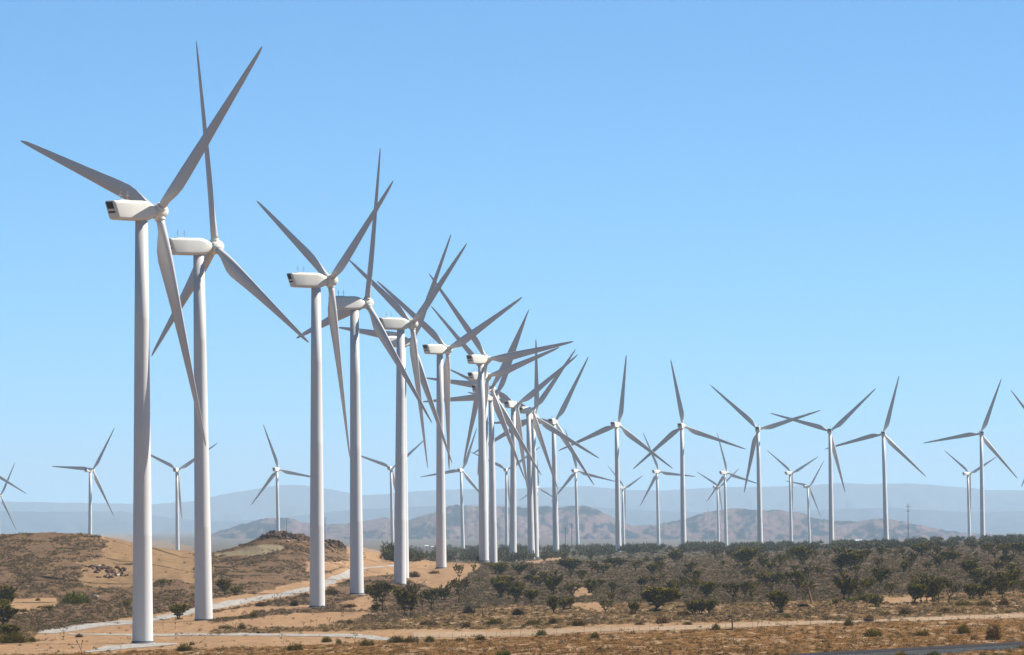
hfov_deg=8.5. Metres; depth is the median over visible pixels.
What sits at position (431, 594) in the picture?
joshua tree
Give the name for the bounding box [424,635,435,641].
shrub
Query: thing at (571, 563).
joshua tree
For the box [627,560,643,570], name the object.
joshua tree
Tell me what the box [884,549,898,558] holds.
joshua tree
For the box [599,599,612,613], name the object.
joshua tree
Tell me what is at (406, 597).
joshua tree
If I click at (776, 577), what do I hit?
joshua tree
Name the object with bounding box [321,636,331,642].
shrub
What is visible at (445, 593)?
joshua tree
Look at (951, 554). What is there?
joshua tree
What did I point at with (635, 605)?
joshua tree
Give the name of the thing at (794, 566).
joshua tree
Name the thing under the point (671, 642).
dry grass
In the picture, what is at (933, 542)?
joshua tree
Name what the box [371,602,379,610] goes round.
joshua tree
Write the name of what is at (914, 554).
joshua tree
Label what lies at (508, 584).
joshua tree
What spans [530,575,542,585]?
joshua tree
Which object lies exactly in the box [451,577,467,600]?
joshua tree
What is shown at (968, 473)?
wind turbine
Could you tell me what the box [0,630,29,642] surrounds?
shrub
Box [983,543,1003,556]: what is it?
joshua tree
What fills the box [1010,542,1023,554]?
joshua tree
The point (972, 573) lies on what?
joshua tree
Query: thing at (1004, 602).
shrub
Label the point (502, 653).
shrub
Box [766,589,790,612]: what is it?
joshua tree
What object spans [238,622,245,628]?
shrub
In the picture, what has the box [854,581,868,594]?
joshua tree
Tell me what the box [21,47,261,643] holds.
wind turbine
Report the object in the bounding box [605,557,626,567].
joshua tree
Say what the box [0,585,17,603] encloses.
joshua tree
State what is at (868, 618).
shrub
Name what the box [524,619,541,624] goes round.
shrub
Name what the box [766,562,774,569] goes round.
joshua tree
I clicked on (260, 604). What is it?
shrub
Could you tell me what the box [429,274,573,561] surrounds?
wind turbine
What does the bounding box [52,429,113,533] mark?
wind turbine
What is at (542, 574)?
joshua tree
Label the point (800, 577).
joshua tree
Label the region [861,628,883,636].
shrub
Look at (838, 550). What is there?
joshua tree
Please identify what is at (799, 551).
joshua tree
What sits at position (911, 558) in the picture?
joshua tree
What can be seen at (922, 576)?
joshua tree
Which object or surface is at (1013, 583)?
joshua tree
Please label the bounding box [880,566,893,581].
joshua tree
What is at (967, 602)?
shrub
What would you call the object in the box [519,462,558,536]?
wind turbine
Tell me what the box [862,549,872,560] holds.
joshua tree
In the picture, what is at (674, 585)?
joshua tree
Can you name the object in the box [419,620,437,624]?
shrub
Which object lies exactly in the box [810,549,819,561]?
joshua tree
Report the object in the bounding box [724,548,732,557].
joshua tree
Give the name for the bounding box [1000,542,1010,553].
joshua tree
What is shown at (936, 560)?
joshua tree
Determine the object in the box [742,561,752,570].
joshua tree
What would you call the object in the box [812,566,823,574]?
joshua tree
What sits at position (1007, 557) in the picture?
joshua tree
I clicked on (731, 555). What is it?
joshua tree
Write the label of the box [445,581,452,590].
joshua tree
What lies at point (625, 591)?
joshua tree
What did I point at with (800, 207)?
sky
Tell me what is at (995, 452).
wind turbine
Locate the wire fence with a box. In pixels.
[413,613,1022,637]
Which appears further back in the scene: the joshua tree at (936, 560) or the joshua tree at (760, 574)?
the joshua tree at (936, 560)
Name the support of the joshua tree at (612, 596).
on the ground at (171, 563)
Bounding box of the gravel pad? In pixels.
[85,643,176,651]
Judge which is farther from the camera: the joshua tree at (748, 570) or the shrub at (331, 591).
the joshua tree at (748, 570)
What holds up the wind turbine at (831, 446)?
on the ground at (171, 563)
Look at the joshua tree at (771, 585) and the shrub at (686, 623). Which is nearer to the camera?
the shrub at (686, 623)
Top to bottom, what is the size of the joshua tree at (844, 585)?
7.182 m
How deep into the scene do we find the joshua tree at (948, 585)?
1482.17 m
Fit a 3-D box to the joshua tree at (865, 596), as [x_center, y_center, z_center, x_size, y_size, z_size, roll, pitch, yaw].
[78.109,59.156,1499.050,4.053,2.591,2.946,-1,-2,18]
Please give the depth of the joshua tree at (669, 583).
1847.01 m
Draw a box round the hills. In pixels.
[211,504,993,539]
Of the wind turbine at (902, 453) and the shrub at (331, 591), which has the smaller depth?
the shrub at (331, 591)
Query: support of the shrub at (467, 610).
on the ground at (171, 563)
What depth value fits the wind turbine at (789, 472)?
7710.46 m
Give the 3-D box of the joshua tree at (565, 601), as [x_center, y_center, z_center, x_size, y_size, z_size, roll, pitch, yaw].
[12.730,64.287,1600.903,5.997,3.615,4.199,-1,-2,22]
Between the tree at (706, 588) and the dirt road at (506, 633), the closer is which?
the dirt road at (506, 633)
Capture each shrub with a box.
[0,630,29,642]
[27,635,36,641]
[61,589,92,603]
[175,643,192,650]
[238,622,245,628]
[248,611,258,617]
[255,602,267,605]
[286,642,303,649]
[289,600,298,605]
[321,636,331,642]
[326,588,338,594]
[341,604,357,607]
[359,638,375,645]
[387,634,404,642]
[404,635,419,642]
[409,571,420,576]
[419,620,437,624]
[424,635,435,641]
[461,622,471,627]
[462,606,475,613]
[475,634,485,639]
[487,618,504,624]
[495,649,511,654]
[511,608,523,614]
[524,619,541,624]
[536,629,546,635]
[547,617,558,623]
[570,618,585,625]
[589,632,598,638]
[642,555,649,560]
[655,615,669,623]
[676,609,690,615]
[681,622,693,624]
[711,623,720,629]
[781,552,794,558]
[843,617,853,625]
[845,596,858,601]
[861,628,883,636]
[864,615,874,621]
[895,650,906,654]
[899,607,910,613]
[915,629,929,635]
[929,651,941,654]
[953,600,972,604]
[955,622,970,633]
[976,599,991,605]
[985,622,1001,639]
[997,597,1009,604]
[998,652,1013,654]
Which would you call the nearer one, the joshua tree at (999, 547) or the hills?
the joshua tree at (999, 547)
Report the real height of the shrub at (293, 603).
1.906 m
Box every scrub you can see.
[0,531,1023,654]
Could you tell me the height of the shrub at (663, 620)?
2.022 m
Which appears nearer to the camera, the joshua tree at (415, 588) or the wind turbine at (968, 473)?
the joshua tree at (415, 588)
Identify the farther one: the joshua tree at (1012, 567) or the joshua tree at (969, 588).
the joshua tree at (1012, 567)
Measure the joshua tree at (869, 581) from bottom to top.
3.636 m
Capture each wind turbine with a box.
[0,463,16,530]
[0,476,26,493]
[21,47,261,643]
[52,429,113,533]
[151,42,308,620]
[151,443,216,549]
[251,425,309,530]
[257,181,392,607]
[296,151,431,594]
[338,235,451,577]
[349,243,466,584]
[361,441,422,544]
[377,281,521,568]
[421,428,488,548]
[423,320,540,562]
[426,310,528,538]
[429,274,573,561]
[431,306,558,554]
[450,354,577,560]
[468,349,575,559]
[471,446,540,545]
[473,340,598,557]
[488,358,593,551]
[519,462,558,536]
[551,430,614,544]
[559,356,671,551]
[608,466,641,543]
[633,359,744,543]
[640,433,695,545]
[697,470,737,541]
[707,434,756,545]
[710,385,819,541]
[768,451,816,540]
[770,388,875,542]
[787,461,823,542]
[826,377,924,539]
[924,380,1016,536]
[945,451,995,536]
[1011,391,1023,486]
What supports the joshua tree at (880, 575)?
on the ground at (171, 563)
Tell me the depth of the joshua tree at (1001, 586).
1504.29 m
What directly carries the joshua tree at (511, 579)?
on the ground at (171, 563)
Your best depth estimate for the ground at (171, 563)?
1579.07 m
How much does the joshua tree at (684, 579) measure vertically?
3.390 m
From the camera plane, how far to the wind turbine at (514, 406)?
3516.30 m
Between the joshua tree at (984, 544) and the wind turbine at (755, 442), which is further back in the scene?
the wind turbine at (755, 442)
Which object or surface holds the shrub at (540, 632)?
on the ground at (171, 563)
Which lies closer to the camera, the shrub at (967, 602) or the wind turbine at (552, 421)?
the shrub at (967, 602)
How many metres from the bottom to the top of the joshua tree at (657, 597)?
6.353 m
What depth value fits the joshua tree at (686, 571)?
2181.68 m
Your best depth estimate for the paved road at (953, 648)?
967.42 m
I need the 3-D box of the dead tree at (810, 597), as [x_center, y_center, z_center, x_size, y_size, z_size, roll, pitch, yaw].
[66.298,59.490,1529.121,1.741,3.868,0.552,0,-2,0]
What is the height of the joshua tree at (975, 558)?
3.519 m
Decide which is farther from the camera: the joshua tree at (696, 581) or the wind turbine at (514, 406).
the wind turbine at (514, 406)
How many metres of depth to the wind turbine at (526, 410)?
3688.89 m
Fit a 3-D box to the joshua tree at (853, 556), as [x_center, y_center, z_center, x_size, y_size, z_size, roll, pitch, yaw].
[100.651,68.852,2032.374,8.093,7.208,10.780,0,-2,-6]
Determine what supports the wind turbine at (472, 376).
on the ground at (171, 563)
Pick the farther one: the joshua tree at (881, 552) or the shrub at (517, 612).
the joshua tree at (881, 552)
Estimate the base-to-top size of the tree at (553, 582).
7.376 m
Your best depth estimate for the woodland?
3886.76 m
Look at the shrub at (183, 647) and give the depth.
1176.88 m
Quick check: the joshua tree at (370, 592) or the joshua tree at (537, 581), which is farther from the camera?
the joshua tree at (537, 581)
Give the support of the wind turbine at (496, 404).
on the ground at (171, 563)
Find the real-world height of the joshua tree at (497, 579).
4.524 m
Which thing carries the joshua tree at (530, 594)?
on the ground at (171, 563)
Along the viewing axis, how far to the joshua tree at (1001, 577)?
1566.69 m
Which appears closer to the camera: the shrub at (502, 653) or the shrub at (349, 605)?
the shrub at (502, 653)
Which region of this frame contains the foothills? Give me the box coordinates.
[0,504,1023,532]
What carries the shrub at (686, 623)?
on the ground at (171, 563)
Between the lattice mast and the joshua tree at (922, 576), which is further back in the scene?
the lattice mast
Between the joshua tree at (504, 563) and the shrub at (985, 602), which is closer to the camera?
the shrub at (985, 602)
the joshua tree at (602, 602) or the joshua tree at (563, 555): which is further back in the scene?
the joshua tree at (563, 555)
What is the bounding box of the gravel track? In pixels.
[73,633,389,639]
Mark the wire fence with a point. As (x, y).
(721, 624)
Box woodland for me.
[379,533,1023,561]
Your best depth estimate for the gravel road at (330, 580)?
1707.97 m
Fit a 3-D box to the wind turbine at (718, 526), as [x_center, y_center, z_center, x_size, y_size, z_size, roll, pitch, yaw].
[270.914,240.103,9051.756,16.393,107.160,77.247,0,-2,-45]
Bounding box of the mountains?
[0,483,1023,520]
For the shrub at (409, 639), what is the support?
on the ground at (171, 563)
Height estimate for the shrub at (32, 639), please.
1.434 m
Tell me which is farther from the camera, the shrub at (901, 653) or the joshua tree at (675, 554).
the joshua tree at (675, 554)
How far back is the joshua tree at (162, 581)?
1831.48 m
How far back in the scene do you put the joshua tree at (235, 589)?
1833.17 m
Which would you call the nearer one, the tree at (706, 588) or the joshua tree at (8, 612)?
the joshua tree at (8, 612)
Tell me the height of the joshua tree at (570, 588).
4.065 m
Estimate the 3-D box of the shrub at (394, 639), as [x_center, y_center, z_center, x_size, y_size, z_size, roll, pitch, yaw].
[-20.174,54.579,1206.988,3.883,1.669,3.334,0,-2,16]
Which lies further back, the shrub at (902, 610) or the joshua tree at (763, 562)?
the joshua tree at (763, 562)
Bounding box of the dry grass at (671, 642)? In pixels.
[2,582,1023,654]
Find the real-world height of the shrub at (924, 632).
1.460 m
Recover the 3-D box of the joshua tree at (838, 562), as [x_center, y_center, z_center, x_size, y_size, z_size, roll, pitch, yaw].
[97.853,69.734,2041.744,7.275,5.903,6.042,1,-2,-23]
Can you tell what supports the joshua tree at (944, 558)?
on the ground at (171, 563)
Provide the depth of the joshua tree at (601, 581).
1979.27 m
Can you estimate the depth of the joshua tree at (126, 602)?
1542.49 m
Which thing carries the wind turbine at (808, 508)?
on the ground at (171, 563)
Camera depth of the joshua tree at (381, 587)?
1575.23 m
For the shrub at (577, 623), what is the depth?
1341.72 m
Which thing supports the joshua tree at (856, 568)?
on the ground at (171, 563)
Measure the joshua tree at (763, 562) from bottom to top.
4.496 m
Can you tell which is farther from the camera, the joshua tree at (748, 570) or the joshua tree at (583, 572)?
the joshua tree at (583, 572)
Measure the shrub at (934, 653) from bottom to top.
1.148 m
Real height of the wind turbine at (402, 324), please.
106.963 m
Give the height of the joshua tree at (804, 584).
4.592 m
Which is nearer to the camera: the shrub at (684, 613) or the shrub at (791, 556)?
the shrub at (684, 613)
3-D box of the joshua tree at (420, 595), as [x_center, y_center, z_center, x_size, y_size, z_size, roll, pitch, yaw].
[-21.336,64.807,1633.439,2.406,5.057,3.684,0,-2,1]
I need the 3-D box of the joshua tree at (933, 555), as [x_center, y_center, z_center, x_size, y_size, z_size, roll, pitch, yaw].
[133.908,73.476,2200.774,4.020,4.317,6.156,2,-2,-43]
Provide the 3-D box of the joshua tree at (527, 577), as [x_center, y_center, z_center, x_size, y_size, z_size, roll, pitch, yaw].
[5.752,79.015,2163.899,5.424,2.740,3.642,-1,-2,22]
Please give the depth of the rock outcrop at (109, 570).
1971.27 m
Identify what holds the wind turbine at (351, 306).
on the ground at (171, 563)
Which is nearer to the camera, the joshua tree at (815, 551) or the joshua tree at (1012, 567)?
the joshua tree at (1012, 567)
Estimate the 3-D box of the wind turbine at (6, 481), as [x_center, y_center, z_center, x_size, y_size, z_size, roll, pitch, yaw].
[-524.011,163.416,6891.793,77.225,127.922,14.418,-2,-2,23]
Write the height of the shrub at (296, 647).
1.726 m
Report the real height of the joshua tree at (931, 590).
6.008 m
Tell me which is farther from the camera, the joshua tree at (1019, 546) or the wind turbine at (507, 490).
the wind turbine at (507, 490)
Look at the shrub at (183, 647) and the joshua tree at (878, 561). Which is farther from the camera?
the joshua tree at (878, 561)
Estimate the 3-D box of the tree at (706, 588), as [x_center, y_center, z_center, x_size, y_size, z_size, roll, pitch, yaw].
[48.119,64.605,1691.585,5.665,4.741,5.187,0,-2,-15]
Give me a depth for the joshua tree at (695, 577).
1931.90 m
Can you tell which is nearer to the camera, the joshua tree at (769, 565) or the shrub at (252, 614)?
the shrub at (252, 614)
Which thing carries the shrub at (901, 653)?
on the ground at (171, 563)
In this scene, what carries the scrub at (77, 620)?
on the ground at (171, 563)
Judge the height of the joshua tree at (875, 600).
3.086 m
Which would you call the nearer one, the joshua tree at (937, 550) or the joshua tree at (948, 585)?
the joshua tree at (948, 585)
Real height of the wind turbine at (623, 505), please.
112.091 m
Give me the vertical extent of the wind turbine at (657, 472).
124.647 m
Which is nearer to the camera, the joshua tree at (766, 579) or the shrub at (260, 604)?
the shrub at (260, 604)
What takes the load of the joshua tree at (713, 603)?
on the ground at (171, 563)
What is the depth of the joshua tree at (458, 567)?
2160.81 m
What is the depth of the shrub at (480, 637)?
1222.76 m
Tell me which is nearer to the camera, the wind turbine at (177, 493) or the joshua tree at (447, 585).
the joshua tree at (447, 585)
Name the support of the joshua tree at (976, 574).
on the ground at (171, 563)
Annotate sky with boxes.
[0,0,1023,503]
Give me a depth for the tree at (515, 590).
1753.09 m
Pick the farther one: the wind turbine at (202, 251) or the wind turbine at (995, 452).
the wind turbine at (995, 452)
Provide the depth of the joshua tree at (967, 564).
1843.90 m
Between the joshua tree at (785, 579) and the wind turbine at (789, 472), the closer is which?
the joshua tree at (785, 579)
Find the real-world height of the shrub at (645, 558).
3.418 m
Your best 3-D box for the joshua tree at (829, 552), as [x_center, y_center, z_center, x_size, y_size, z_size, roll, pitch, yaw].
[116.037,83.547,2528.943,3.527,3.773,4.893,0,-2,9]
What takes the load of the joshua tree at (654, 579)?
on the ground at (171, 563)
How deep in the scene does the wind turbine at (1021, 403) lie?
5407.22 m
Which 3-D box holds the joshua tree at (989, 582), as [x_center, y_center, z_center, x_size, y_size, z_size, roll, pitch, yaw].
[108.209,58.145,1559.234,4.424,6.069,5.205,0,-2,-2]
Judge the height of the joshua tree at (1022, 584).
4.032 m
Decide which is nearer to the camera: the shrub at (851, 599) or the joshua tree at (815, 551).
the shrub at (851, 599)
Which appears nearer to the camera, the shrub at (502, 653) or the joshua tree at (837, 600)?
the shrub at (502, 653)
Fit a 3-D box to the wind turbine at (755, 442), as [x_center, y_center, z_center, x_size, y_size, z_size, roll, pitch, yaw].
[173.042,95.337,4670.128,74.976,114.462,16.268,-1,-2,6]
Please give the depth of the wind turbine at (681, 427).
4513.78 m
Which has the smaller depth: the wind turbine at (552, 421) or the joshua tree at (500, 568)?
the joshua tree at (500, 568)
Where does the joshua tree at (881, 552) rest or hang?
on the ground at (171, 563)
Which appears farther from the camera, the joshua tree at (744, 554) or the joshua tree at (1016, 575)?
the joshua tree at (744, 554)
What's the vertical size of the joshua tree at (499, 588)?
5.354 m
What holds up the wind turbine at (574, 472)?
on the ground at (171, 563)
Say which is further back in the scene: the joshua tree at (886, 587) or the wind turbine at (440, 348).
the wind turbine at (440, 348)
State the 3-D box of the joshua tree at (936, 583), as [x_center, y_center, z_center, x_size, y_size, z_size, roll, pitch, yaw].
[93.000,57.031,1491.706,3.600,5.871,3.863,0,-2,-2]
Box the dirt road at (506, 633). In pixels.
[412,613,1023,637]
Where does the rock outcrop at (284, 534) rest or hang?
on the ground at (171, 563)
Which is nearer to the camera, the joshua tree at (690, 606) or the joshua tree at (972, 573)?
the joshua tree at (690, 606)
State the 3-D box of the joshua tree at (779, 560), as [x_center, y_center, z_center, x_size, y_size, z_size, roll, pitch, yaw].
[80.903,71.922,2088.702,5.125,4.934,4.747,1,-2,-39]
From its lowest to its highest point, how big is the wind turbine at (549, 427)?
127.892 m
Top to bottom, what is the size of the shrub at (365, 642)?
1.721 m
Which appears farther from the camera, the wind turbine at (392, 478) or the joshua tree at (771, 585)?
the wind turbine at (392, 478)
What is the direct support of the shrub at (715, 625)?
on the ground at (171, 563)
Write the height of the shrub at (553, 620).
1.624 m
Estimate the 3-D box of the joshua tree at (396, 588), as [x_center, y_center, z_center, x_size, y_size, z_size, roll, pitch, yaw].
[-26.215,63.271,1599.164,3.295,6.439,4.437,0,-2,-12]
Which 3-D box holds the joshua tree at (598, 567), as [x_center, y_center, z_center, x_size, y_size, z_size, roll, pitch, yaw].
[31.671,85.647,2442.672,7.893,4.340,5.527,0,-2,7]
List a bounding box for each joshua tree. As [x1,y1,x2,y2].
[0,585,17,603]
[0,600,19,626]
[0,623,20,634]
[122,599,130,614]
[157,579,165,588]
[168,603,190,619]
[215,578,231,594]
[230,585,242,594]
[365,584,382,600]
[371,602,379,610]
[372,582,393,611]
[392,586,405,610]
[396,581,418,615]
[407,585,420,593]
[418,590,426,608]
[422,589,442,609]
[435,584,450,599]
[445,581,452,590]
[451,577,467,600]
[453,563,463,579]
[483,563,507,573]
[489,577,506,583]
[490,580,511,597]
[494,562,509,574]
[494,575,516,581]
[501,581,516,599]
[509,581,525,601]
[510,561,528,574]
[522,575,536,581]
[522,589,539,602]
[530,569,537,574]
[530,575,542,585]
[537,573,550,581]
[539,554,549,561]
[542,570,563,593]
[546,595,559,612]
[554,558,584,571]
[558,597,577,609]
[559,552,566,559]
[563,583,583,595]
[575,570,587,581]
[584,560,598,570]
[584,578,597,592]
[590,563,611,572]
[595,579,605,587]
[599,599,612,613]
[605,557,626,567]
[607,592,614,604]
[608,582,615,592]
[619,589,629,595]
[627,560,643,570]
[628,599,639,613]
[637,575,647,586]
[638,586,683,610]
[643,576,659,584]
[646,563,658,574]
[652,556,666,561]
[656,562,666,572]
[662,580,681,588]
[668,549,685,561]
[670,578,683,599]
[678,576,689,586]
[681,569,689,574]
[684,563,696,575]
[684,600,697,614]
[686,579,700,593]
[688,575,700,579]
[690,568,703,576]
[694,599,708,614]
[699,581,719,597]
[705,599,719,613]
[711,550,718,556]
[721,582,739,601]
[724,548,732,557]
[727,553,740,563]
[732,547,757,566]
[739,582,748,597]
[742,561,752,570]
[743,567,759,577]
[744,580,760,600]
[753,570,764,584]
[757,556,768,567]
[758,575,772,583]
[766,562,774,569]
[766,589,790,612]
[767,572,786,584]
[767,581,773,592]
[770,556,786,569]
[778,576,791,584]
[785,570,806,593]
[790,545,812,563]
[790,565,798,570]
[796,580,815,596]
[801,563,814,580]
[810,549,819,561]
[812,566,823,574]
[817,567,826,575]
[823,550,831,558]
[831,546,848,554]
[831,553,845,569]
[832,571,858,599]
[832,597,841,610]
[838,549,865,569]
[848,542,857,548]
[852,565,860,572]
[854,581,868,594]
[859,577,877,588]
[861,593,872,602]
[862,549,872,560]
[867,594,883,606]
[871,564,889,584]
[872,558,884,566]
[875,548,887,556]
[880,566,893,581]
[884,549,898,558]
[884,584,895,596]
[897,548,909,555]
[900,561,908,571]
[902,555,916,571]
[906,583,927,603]
[908,551,918,556]
[910,543,931,555]
[915,579,929,601]
[916,573,927,582]
[921,551,939,561]
[923,561,932,566]
[923,577,943,601]
[926,541,937,549]
[932,546,942,554]
[933,555,946,565]
[933,577,947,601]
[934,556,943,570]
[938,550,962,561]
[938,578,961,601]
[957,559,978,576]
[962,583,977,598]
[964,556,979,562]
[967,542,977,551]
[967,567,985,580]
[969,570,984,586]
[973,585,987,598]
[980,571,997,594]
[982,543,996,554]
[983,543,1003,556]
[991,561,1007,569]
[995,571,1013,594]
[995,582,1011,599]
[999,551,1014,564]
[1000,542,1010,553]
[1004,568,1022,585]
[1005,563,1018,570]
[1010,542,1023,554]
[1010,580,1017,593]
[1016,580,1023,595]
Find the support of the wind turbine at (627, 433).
on the ground at (171, 563)
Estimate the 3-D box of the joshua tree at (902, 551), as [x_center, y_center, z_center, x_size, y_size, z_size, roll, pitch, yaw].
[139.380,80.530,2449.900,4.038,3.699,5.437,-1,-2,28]
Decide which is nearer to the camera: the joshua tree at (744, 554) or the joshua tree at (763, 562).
the joshua tree at (763, 562)
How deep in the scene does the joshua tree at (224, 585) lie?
1832.15 m
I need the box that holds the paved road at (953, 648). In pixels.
[782,641,1023,654]
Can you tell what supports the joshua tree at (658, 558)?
on the ground at (171, 563)
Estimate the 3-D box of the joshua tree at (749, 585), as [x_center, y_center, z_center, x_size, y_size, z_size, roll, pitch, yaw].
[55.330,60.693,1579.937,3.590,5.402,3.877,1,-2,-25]
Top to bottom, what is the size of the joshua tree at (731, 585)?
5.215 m
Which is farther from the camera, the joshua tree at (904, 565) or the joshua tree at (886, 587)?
the joshua tree at (904, 565)
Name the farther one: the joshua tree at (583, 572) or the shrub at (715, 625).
the joshua tree at (583, 572)
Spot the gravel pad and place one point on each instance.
(115, 647)
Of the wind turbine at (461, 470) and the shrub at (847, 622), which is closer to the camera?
the shrub at (847, 622)
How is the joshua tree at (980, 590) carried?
on the ground at (171, 563)
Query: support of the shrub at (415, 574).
on the ground at (171, 563)
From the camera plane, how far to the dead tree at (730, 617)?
1234.92 m
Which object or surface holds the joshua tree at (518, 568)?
on the ground at (171, 563)
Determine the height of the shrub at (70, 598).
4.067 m
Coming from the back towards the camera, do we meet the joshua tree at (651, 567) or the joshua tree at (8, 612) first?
the joshua tree at (651, 567)
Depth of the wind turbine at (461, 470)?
6690.00 m
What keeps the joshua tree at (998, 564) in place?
on the ground at (171, 563)
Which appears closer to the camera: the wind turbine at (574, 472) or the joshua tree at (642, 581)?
the joshua tree at (642, 581)
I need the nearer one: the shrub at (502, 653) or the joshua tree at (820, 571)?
the shrub at (502, 653)
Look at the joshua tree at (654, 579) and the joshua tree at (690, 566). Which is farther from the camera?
the joshua tree at (690, 566)
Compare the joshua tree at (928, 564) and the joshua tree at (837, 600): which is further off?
the joshua tree at (928, 564)
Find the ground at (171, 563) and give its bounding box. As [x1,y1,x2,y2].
[0,532,1023,654]
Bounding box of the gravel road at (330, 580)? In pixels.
[37,564,393,633]
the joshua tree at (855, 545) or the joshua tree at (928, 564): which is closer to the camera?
the joshua tree at (928, 564)
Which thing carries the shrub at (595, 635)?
on the ground at (171, 563)
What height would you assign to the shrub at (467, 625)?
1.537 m
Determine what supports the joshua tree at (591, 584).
on the ground at (171, 563)
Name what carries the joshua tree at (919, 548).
on the ground at (171, 563)
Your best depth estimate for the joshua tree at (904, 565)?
1973.12 m
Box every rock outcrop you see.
[77,564,128,578]
[238,530,309,545]
[324,539,345,548]
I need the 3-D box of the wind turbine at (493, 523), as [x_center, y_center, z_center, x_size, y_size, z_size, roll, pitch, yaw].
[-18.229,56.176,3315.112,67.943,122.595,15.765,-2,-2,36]
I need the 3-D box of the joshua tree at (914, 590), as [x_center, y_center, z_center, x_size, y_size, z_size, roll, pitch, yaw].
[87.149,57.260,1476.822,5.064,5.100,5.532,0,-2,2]
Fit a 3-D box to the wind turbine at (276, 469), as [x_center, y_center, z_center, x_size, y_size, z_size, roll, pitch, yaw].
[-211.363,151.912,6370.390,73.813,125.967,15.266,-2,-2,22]
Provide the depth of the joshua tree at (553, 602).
1549.69 m
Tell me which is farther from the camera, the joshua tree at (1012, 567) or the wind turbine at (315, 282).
the joshua tree at (1012, 567)
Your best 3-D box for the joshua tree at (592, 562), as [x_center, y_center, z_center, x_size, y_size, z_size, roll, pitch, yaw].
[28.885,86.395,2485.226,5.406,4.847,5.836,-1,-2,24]
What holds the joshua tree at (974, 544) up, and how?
on the ground at (171, 563)
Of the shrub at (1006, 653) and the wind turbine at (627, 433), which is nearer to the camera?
the shrub at (1006, 653)
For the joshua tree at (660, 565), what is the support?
on the ground at (171, 563)
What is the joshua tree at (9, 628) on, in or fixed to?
on the ground at (171, 563)
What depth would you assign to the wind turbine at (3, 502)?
7709.78 m
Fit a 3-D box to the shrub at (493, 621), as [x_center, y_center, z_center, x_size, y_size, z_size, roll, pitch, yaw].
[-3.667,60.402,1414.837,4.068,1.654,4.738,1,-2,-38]
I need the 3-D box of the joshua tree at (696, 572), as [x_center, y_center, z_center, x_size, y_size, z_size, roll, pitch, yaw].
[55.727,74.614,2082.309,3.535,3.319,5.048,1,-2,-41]
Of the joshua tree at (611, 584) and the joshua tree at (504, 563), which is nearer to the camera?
the joshua tree at (611, 584)
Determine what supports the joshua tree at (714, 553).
on the ground at (171, 563)
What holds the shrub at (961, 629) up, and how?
on the ground at (171, 563)
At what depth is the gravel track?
1321.15 m
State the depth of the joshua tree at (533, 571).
2319.01 m
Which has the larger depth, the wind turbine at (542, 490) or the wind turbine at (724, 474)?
the wind turbine at (542, 490)
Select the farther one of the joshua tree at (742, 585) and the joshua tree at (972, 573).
the joshua tree at (972, 573)
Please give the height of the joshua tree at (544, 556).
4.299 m
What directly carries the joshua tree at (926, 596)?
on the ground at (171, 563)
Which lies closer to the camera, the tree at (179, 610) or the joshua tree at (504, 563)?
the tree at (179, 610)
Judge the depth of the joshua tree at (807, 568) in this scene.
1850.80 m
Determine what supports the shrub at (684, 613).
on the ground at (171, 563)
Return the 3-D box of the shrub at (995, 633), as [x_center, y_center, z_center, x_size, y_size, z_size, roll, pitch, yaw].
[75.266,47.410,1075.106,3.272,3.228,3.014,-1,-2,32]
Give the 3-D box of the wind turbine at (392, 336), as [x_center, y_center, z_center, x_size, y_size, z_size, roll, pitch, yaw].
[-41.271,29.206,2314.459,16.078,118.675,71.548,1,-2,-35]
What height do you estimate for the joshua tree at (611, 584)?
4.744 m
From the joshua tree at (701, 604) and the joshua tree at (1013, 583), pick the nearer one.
the joshua tree at (701, 604)

